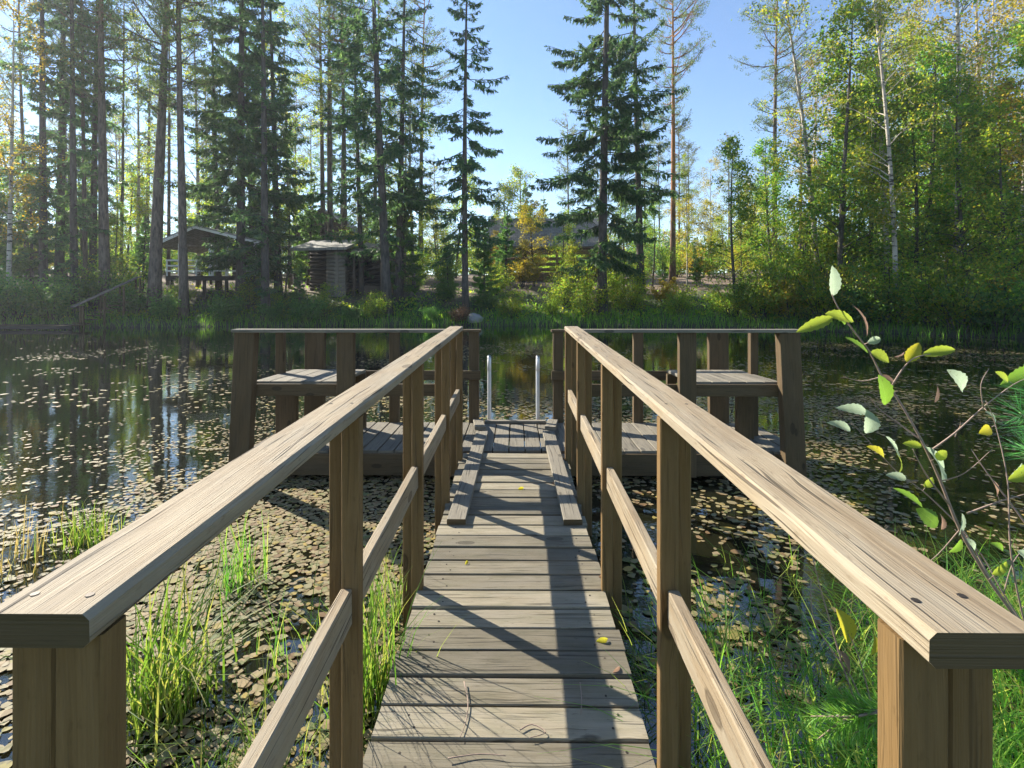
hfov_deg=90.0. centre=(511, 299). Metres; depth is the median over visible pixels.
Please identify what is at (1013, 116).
aspen tree
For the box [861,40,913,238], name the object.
birch tree
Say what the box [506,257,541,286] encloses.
shrub
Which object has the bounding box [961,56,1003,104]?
pine tree
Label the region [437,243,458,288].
young spruce
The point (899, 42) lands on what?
birch tree
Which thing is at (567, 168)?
pine tree
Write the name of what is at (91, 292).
shrub
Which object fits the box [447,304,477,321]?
shrub
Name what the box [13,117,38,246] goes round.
spruce tree
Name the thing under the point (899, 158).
alder tree
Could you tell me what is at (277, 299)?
shrub
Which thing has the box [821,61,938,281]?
alder tree
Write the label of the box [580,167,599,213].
pine tree
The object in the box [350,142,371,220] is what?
pine tree
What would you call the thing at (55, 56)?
pine tree
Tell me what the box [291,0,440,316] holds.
spruce tree
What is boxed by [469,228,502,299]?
young spruce
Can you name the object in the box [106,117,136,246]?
pine tree
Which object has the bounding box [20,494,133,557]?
grass tuft
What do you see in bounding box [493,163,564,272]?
alder tree
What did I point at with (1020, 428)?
pine sprig
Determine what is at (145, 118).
pine tree
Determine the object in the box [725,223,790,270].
shrub
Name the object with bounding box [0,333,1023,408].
floating leaves
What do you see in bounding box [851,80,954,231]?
alder tree
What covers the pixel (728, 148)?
alder tree
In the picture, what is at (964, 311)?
shrub
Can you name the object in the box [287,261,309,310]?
young spruce
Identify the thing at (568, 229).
alder tree
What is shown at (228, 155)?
spruce tree
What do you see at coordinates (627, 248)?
shrub
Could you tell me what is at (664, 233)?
aspen tree
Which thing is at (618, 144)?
spruce tree
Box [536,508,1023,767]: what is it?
bank grass
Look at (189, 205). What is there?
alder tree
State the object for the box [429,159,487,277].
alder tree
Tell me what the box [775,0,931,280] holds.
alder tree
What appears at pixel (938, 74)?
alder tree
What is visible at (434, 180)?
pine tree
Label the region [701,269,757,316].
shrub
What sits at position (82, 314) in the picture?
lakeside stairs
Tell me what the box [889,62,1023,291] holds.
alder tree
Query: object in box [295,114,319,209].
pine tree
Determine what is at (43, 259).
spruce tree
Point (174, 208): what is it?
pine tree
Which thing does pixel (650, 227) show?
alder tree
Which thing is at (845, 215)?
alder tree
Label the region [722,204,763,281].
alder tree
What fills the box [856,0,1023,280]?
birch tree
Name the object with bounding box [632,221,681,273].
shrub
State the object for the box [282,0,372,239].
pine tree
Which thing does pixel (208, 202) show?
alder tree
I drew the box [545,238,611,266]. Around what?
shrub
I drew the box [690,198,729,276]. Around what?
aspen tree
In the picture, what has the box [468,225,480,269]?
alder tree
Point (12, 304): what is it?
shrub
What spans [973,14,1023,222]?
alder tree
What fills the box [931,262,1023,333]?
shrub
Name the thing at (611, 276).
shrub
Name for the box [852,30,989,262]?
alder tree
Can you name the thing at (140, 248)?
young spruce
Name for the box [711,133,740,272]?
pine tree
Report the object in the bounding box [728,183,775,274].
aspen tree
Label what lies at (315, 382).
swimming deck
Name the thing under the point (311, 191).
birch tree
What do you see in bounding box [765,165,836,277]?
alder tree
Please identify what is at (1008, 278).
shrub
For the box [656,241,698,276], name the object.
shrub
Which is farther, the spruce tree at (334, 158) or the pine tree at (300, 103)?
the pine tree at (300, 103)
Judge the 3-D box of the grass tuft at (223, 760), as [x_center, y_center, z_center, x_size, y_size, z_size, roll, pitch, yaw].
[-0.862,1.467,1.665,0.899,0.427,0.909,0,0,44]
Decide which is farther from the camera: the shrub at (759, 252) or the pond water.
the shrub at (759, 252)
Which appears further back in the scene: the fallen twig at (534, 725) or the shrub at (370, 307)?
the shrub at (370, 307)
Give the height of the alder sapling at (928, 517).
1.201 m
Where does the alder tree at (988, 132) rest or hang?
on the ground at (536, 289)
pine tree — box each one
[0,0,53,283]
[0,49,31,163]
[27,0,182,310]
[36,14,84,281]
[36,117,77,213]
[49,98,89,254]
[59,0,107,283]
[85,0,227,315]
[105,0,146,276]
[106,113,130,251]
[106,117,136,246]
[132,0,238,319]
[140,96,176,209]
[142,0,197,284]
[166,161,190,230]
[183,78,226,274]
[184,76,229,180]
[232,44,282,185]
[260,98,288,215]
[277,79,317,224]
[282,0,359,239]
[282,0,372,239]
[289,0,386,239]
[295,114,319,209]
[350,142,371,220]
[352,0,408,237]
[369,162,397,191]
[383,0,463,267]
[393,98,419,262]
[423,152,449,243]
[551,111,585,212]
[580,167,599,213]
[592,147,612,221]
[611,146,634,243]
[634,121,656,248]
[646,0,715,282]
[646,140,670,244]
[658,124,694,240]
[677,138,705,272]
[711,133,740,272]
[728,1,825,269]
[753,146,771,225]
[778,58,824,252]
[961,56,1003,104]
[1000,7,1023,162]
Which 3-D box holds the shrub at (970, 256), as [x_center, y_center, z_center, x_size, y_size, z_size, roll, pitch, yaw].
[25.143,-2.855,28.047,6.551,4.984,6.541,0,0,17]
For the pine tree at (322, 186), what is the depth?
43.16 m
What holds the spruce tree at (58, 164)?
on the ground at (536, 289)
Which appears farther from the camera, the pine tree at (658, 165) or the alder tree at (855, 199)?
the pine tree at (658, 165)
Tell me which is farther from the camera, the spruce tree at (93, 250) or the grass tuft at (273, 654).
the spruce tree at (93, 250)
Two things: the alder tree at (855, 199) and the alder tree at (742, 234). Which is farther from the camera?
the alder tree at (742, 234)
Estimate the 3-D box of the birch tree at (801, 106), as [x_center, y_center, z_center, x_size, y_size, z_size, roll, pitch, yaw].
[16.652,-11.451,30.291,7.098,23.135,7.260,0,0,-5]
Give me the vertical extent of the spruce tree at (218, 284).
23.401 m
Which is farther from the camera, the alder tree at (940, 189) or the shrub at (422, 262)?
the shrub at (422, 262)
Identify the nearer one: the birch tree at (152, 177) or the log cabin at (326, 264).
the log cabin at (326, 264)
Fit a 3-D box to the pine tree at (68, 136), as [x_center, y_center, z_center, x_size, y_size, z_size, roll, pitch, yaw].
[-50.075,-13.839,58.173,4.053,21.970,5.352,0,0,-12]
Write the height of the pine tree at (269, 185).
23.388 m
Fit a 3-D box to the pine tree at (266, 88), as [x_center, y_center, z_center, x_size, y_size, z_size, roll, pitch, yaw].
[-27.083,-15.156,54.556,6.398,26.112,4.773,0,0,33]
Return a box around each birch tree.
[0,0,73,282]
[86,7,184,272]
[134,139,173,234]
[136,0,236,287]
[252,6,330,287]
[277,116,313,257]
[290,122,349,210]
[360,119,394,233]
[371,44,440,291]
[670,153,703,292]
[691,156,735,272]
[731,0,859,278]
[736,172,760,229]
[777,40,845,248]
[793,88,847,233]
[807,0,962,275]
[820,0,955,314]
[830,4,932,270]
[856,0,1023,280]
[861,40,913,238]
[882,0,977,207]
[884,8,933,229]
[912,0,1023,166]
[917,17,999,261]
[936,0,1023,170]
[960,0,1023,238]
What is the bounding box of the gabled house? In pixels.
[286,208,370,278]
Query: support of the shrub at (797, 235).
on the ground at (536, 289)
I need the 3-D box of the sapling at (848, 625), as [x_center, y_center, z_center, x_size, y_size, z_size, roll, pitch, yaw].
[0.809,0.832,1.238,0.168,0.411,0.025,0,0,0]
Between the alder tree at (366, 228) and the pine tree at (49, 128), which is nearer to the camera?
the alder tree at (366, 228)
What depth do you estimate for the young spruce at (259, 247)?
34.69 m
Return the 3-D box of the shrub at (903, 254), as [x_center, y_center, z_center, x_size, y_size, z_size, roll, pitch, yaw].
[21.327,-1.641,27.668,4.998,4.009,5.005,0,0,6]
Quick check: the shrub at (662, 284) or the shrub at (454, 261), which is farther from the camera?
the shrub at (454, 261)
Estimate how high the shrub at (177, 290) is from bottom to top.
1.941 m
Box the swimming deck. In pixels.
[228,329,806,477]
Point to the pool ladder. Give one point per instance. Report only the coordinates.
(537, 385)
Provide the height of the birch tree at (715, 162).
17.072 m
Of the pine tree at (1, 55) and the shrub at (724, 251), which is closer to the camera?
the pine tree at (1, 55)
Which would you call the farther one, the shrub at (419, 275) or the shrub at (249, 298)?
the shrub at (419, 275)
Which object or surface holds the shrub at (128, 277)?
on the ground at (536, 289)
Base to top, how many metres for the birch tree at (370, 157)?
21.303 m
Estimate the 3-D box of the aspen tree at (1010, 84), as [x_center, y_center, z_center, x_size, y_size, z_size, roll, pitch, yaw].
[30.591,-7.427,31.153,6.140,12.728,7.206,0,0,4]
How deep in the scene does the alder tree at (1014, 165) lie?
30.62 m
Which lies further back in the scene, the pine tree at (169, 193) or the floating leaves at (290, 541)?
the pine tree at (169, 193)
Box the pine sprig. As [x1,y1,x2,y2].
[984,373,1023,473]
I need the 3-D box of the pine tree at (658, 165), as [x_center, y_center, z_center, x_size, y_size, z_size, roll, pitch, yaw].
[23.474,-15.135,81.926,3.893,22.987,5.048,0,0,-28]
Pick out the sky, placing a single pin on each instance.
(518, 32)
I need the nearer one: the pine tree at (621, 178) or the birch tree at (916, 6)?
the birch tree at (916, 6)
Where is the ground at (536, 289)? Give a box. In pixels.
[1,269,1023,338]
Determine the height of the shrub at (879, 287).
3.697 m
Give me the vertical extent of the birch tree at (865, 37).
18.792 m
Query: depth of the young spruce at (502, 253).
42.85 m
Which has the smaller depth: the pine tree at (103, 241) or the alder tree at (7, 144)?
the pine tree at (103, 241)
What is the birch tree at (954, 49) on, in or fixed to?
on the ground at (536, 289)
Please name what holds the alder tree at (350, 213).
on the ground at (536, 289)
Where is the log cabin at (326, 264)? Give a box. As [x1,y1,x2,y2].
[289,239,405,296]
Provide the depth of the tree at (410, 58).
38.99 m
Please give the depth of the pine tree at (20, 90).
36.94 m
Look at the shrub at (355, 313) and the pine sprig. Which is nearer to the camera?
the pine sprig
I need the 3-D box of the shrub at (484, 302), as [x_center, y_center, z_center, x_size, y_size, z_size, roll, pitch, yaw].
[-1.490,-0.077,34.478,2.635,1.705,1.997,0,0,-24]
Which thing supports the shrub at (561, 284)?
on the ground at (536, 289)
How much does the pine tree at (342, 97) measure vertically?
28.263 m
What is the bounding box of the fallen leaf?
[596,637,607,642]
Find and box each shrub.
[0,258,81,321]
[0,269,89,320]
[0,272,37,318]
[43,260,129,308]
[79,252,147,299]
[96,277,169,314]
[117,230,191,269]
[135,290,186,318]
[162,249,188,274]
[162,279,199,303]
[203,286,248,321]
[221,273,270,307]
[254,284,291,308]
[275,292,333,321]
[301,281,350,314]
[337,299,362,321]
[358,289,393,318]
[404,270,429,288]
[406,246,437,280]
[418,301,440,321]
[424,251,469,280]
[427,276,461,301]
[431,238,472,269]
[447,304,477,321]
[453,223,481,273]
[471,286,508,309]
[482,262,517,294]
[489,289,528,317]
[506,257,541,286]
[538,293,562,314]
[539,262,595,304]
[542,255,559,271]
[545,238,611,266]
[554,260,625,317]
[587,253,610,280]
[588,257,650,300]
[609,273,656,310]
[616,240,666,272]
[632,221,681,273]
[643,231,708,272]
[649,276,681,304]
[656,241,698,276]
[658,282,699,314]
[678,245,718,275]
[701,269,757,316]
[703,230,744,272]
[715,263,785,320]
[722,234,782,271]
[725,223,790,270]
[727,247,762,273]
[743,250,827,318]
[758,274,814,320]
[759,207,823,262]
[761,230,871,297]
[764,211,884,283]
[773,256,871,321]
[811,263,905,324]
[821,264,888,310]
[836,254,956,325]
[850,205,934,276]
[858,235,969,301]
[879,262,987,327]
[890,251,1020,332]
[898,249,993,296]
[902,205,1023,286]
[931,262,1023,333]
[939,213,1023,287]
[980,263,1023,319]
[991,258,1023,314]
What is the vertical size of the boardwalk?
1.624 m
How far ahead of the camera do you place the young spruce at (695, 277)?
39.77 m
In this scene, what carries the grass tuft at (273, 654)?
in the pond water
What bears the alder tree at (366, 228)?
on the ground at (536, 289)
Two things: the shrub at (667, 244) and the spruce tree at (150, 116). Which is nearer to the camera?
the spruce tree at (150, 116)
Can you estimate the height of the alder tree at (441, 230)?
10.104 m
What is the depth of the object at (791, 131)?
51.31 m
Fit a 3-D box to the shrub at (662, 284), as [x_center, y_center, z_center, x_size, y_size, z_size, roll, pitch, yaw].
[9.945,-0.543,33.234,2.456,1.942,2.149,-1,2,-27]
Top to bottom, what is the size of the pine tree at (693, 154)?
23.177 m
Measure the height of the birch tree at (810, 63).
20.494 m
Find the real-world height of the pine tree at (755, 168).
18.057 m
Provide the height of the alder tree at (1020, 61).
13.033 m
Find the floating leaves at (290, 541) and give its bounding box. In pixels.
[0,389,1023,767]
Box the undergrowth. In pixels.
[8,278,1023,328]
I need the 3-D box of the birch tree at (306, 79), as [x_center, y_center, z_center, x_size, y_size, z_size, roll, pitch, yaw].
[-17.444,-11.877,40.036,5.833,22.572,8.115,0,0,-35]
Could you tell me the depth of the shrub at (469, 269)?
82.90 m
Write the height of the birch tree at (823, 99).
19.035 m
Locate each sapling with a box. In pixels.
[797,266,1023,620]
[810,557,877,723]
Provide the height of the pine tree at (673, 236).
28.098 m
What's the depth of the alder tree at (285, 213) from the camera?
36.15 m
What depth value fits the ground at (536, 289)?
31.72 m
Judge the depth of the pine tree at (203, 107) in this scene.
59.75 m
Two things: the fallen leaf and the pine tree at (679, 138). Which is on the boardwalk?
the fallen leaf
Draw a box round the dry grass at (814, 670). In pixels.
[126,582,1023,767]
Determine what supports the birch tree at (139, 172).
on the ground at (536, 289)
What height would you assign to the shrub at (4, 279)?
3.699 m
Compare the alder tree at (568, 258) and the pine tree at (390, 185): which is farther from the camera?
the pine tree at (390, 185)
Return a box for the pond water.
[0,326,1023,767]
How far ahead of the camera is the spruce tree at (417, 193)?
36.25 m
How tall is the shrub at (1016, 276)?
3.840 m
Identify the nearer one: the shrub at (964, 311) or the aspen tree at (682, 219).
the shrub at (964, 311)
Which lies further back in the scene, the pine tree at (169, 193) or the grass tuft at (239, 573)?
the pine tree at (169, 193)
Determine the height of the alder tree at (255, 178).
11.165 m
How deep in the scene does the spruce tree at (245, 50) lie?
39.51 m
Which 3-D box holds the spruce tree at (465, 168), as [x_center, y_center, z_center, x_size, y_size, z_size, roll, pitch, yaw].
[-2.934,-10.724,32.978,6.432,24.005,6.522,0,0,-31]
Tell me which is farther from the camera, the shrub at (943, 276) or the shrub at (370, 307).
the shrub at (370, 307)
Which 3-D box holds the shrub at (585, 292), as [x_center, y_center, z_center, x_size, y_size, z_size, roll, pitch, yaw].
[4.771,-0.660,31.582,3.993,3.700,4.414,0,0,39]
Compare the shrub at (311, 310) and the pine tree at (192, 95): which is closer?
the shrub at (311, 310)
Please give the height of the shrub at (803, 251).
4.521 m
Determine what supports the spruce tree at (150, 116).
on the ground at (536, 289)
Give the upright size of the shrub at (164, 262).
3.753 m
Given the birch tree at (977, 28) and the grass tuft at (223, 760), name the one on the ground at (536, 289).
the birch tree at (977, 28)
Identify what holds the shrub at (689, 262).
on the ground at (536, 289)
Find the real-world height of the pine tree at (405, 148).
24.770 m
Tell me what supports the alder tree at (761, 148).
on the ground at (536, 289)
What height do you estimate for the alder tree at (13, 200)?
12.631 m
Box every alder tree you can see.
[0,132,35,276]
[0,137,55,275]
[52,147,121,277]
[88,198,141,281]
[97,172,163,276]
[111,159,163,251]
[172,190,195,230]
[176,178,231,275]
[187,194,229,284]
[209,164,235,274]
[227,175,283,256]
[269,203,309,297]
[333,195,371,248]
[353,203,378,243]
[414,192,461,270]
[416,194,458,279]
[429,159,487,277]
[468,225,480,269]
[475,180,521,277]
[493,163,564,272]
[541,208,582,287]
[556,238,582,297]
[607,198,646,289]
[635,202,677,286]
[693,129,786,316]
[707,214,739,277]
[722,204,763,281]
[724,130,824,274]
[727,207,756,268]
[735,174,788,271]
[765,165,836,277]
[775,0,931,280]
[782,119,880,265]
[802,46,944,243]
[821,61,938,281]
[825,117,889,272]
[843,63,989,278]
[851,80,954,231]
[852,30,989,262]
[876,41,978,268]
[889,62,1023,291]
[919,96,1023,289]
[921,78,1023,250]
[936,139,981,252]
[965,37,1023,250]
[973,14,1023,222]
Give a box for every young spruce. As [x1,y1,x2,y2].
[0,162,54,288]
[0,177,35,281]
[121,215,162,295]
[235,196,280,296]
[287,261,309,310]
[291,183,324,284]
[388,166,427,297]
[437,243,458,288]
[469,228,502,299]
[491,207,521,282]
[514,182,535,261]
[537,199,548,271]
[655,253,668,279]
[688,247,705,284]
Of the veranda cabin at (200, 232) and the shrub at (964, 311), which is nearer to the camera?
the shrub at (964, 311)
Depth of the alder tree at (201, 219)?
46.18 m
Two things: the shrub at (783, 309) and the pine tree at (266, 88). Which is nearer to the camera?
the shrub at (783, 309)
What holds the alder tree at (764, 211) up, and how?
on the ground at (536, 289)
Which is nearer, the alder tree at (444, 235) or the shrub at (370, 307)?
the shrub at (370, 307)
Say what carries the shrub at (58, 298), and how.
on the ground at (536, 289)
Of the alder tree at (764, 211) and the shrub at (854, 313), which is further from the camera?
the alder tree at (764, 211)
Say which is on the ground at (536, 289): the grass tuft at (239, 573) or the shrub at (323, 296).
the shrub at (323, 296)
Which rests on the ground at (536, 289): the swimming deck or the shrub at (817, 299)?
the shrub at (817, 299)
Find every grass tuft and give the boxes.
[0,490,110,583]
[0,538,328,767]
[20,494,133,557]
[126,636,386,767]
[127,671,323,767]
[195,509,289,612]
[255,581,323,700]
[260,541,467,746]
[363,527,425,641]
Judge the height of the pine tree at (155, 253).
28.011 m
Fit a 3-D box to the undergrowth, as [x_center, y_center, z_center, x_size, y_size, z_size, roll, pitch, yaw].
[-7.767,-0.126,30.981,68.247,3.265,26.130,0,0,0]
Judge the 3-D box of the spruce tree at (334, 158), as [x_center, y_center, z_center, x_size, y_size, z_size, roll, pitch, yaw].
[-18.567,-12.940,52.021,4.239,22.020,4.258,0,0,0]
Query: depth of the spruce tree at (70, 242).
31.14 m
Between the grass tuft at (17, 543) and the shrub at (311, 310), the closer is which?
the grass tuft at (17, 543)
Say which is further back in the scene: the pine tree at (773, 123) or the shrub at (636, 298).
the pine tree at (773, 123)
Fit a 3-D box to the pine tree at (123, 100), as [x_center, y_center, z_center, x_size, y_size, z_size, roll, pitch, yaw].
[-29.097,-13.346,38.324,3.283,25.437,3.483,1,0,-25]
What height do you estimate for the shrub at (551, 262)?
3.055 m
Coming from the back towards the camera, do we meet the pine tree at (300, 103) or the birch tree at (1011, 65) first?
the pine tree at (300, 103)
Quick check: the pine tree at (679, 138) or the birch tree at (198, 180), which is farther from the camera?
the pine tree at (679, 138)
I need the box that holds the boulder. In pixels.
[467,313,483,322]
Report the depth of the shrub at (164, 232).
63.73 m
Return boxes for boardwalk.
[0,326,1023,767]
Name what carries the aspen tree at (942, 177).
on the ground at (536, 289)
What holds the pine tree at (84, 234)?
on the ground at (536, 289)
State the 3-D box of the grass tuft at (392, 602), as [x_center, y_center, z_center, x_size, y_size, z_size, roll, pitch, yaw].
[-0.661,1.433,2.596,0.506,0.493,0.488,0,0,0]
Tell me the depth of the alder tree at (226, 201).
58.45 m
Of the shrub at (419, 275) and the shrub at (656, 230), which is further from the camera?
the shrub at (656, 230)
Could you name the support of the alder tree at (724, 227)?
on the ground at (536, 289)
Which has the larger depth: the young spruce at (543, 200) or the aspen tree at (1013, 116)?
the young spruce at (543, 200)
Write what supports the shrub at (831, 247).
on the ground at (536, 289)
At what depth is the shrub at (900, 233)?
31.48 m
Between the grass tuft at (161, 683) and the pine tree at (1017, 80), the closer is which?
the grass tuft at (161, 683)
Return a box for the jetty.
[0,324,91,329]
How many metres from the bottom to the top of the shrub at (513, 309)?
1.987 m
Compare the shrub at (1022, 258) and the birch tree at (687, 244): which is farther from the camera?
the birch tree at (687, 244)
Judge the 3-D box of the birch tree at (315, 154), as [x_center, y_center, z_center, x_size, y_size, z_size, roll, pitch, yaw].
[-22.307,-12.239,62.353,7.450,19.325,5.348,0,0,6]
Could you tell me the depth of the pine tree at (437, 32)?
49.92 m
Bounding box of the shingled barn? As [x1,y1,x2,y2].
[486,218,598,281]
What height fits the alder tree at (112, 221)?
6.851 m
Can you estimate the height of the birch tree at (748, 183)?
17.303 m
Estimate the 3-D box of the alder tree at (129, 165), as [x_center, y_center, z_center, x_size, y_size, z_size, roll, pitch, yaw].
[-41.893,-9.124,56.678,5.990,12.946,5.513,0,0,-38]
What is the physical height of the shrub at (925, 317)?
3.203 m
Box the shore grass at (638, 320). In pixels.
[0,300,1022,338]
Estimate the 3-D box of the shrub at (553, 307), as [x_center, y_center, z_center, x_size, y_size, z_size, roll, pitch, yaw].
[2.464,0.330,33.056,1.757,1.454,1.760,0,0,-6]
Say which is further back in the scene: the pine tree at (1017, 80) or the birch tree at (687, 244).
the pine tree at (1017, 80)
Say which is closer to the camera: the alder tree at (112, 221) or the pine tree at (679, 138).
the alder tree at (112, 221)
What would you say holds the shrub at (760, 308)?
on the ground at (536, 289)
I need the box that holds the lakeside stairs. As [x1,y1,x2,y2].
[70,276,145,328]
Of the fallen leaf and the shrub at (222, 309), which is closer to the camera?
the fallen leaf
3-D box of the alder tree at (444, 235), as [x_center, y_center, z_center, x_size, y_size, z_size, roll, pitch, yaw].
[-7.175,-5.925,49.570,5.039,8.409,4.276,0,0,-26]
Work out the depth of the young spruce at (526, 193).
81.37 m
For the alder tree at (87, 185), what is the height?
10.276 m
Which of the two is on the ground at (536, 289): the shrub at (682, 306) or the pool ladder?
the shrub at (682, 306)
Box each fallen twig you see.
[448,753,505,758]
[460,681,468,736]
[520,724,545,737]
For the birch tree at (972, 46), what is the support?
on the ground at (536, 289)
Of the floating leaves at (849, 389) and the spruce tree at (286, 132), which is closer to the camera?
the floating leaves at (849, 389)
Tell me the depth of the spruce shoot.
1.17 m
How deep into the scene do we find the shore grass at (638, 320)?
30.03 m
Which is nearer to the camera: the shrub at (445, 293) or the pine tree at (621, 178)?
the shrub at (445, 293)
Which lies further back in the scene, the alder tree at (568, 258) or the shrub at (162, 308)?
the alder tree at (568, 258)
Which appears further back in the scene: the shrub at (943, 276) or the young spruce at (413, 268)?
the young spruce at (413, 268)
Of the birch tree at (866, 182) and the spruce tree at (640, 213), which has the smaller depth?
the birch tree at (866, 182)
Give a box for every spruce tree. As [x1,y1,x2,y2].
[0,0,97,293]
[0,0,136,290]
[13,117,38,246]
[15,124,52,232]
[28,0,126,310]
[51,0,136,277]
[115,41,174,268]
[157,0,314,307]
[184,0,245,289]
[205,0,307,320]
[210,0,334,297]
[222,4,277,281]
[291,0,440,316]
[315,19,367,222]
[315,71,350,221]
[324,0,389,294]
[339,0,454,300]
[412,0,511,314]
[525,0,668,314]
[581,0,690,294]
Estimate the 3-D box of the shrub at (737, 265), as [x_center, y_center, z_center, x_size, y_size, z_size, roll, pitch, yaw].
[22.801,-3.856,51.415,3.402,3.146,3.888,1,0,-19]
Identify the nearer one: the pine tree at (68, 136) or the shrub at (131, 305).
the shrub at (131, 305)
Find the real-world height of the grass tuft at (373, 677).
0.713 m
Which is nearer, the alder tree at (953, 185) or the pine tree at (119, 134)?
the alder tree at (953, 185)
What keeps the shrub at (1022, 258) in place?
on the ground at (536, 289)
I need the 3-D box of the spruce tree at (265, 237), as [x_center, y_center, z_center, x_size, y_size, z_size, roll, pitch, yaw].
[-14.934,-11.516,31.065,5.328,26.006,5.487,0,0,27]
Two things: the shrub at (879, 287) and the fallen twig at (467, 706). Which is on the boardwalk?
the fallen twig at (467, 706)
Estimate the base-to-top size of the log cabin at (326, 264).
4.926 m
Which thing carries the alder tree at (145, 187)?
on the ground at (536, 289)
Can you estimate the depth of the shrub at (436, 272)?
46.76 m
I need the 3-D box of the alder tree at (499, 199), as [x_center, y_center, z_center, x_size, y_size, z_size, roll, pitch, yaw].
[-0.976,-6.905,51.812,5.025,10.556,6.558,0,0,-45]
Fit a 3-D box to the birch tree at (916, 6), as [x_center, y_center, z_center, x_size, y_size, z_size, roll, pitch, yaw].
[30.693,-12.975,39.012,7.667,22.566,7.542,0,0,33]
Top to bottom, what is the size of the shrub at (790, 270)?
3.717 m
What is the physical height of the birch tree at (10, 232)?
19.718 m
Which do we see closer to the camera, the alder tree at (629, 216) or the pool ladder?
the pool ladder
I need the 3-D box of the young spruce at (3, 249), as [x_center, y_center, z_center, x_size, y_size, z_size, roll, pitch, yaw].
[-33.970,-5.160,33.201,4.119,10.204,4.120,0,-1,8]
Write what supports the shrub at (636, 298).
on the ground at (536, 289)
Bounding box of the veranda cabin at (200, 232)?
[149,225,290,302]
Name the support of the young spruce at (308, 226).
on the ground at (536, 289)
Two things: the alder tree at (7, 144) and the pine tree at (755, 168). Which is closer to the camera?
the alder tree at (7, 144)
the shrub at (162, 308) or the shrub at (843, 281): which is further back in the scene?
the shrub at (162, 308)
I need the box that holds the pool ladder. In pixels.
[487,355,539,419]
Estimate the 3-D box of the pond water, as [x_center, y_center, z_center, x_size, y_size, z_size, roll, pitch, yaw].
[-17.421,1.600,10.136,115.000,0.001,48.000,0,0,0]
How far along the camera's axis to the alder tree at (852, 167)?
34.69 m
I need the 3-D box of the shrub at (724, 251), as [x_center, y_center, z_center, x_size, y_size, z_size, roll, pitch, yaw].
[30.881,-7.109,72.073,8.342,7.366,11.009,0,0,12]
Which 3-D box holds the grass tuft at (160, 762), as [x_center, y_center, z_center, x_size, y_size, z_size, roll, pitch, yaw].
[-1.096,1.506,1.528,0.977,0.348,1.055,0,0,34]
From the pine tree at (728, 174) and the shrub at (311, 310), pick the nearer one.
the shrub at (311, 310)
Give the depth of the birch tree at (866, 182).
27.85 m
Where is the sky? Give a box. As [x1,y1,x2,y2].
[0,0,1023,274]
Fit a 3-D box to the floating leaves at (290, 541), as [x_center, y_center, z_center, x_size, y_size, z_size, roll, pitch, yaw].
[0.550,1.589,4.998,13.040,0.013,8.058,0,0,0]
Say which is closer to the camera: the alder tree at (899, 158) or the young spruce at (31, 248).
the alder tree at (899, 158)
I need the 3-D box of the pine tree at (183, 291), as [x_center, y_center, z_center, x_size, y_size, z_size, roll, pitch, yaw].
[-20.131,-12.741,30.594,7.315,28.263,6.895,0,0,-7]
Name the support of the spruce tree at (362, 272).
on the ground at (536, 289)
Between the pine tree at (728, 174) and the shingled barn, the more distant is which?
the pine tree at (728, 174)
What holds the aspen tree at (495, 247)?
on the ground at (536, 289)
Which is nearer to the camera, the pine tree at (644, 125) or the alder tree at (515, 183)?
the alder tree at (515, 183)
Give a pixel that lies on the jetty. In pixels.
(37, 326)
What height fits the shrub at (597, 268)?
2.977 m
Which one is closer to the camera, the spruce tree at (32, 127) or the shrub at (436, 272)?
the shrub at (436, 272)
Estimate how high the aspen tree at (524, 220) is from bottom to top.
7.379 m
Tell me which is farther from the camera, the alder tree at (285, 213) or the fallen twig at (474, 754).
the alder tree at (285, 213)
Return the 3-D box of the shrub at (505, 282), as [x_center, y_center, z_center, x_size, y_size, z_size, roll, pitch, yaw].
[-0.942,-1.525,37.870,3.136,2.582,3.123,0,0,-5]
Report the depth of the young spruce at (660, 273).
42.87 m
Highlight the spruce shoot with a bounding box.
[796,679,877,755]
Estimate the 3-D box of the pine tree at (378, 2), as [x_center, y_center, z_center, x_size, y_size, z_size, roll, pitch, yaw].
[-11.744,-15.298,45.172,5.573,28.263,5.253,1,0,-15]
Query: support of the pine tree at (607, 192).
on the ground at (536, 289)
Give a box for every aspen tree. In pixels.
[488,230,509,267]
[511,199,553,285]
[658,231,669,248]
[660,193,709,276]
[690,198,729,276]
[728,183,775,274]
[920,122,973,255]
[941,90,1023,243]
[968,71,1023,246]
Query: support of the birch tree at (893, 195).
on the ground at (536, 289)
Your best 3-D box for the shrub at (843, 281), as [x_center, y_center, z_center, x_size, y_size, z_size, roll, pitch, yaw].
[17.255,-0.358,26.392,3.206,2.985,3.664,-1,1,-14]
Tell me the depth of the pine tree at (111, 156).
69.82 m

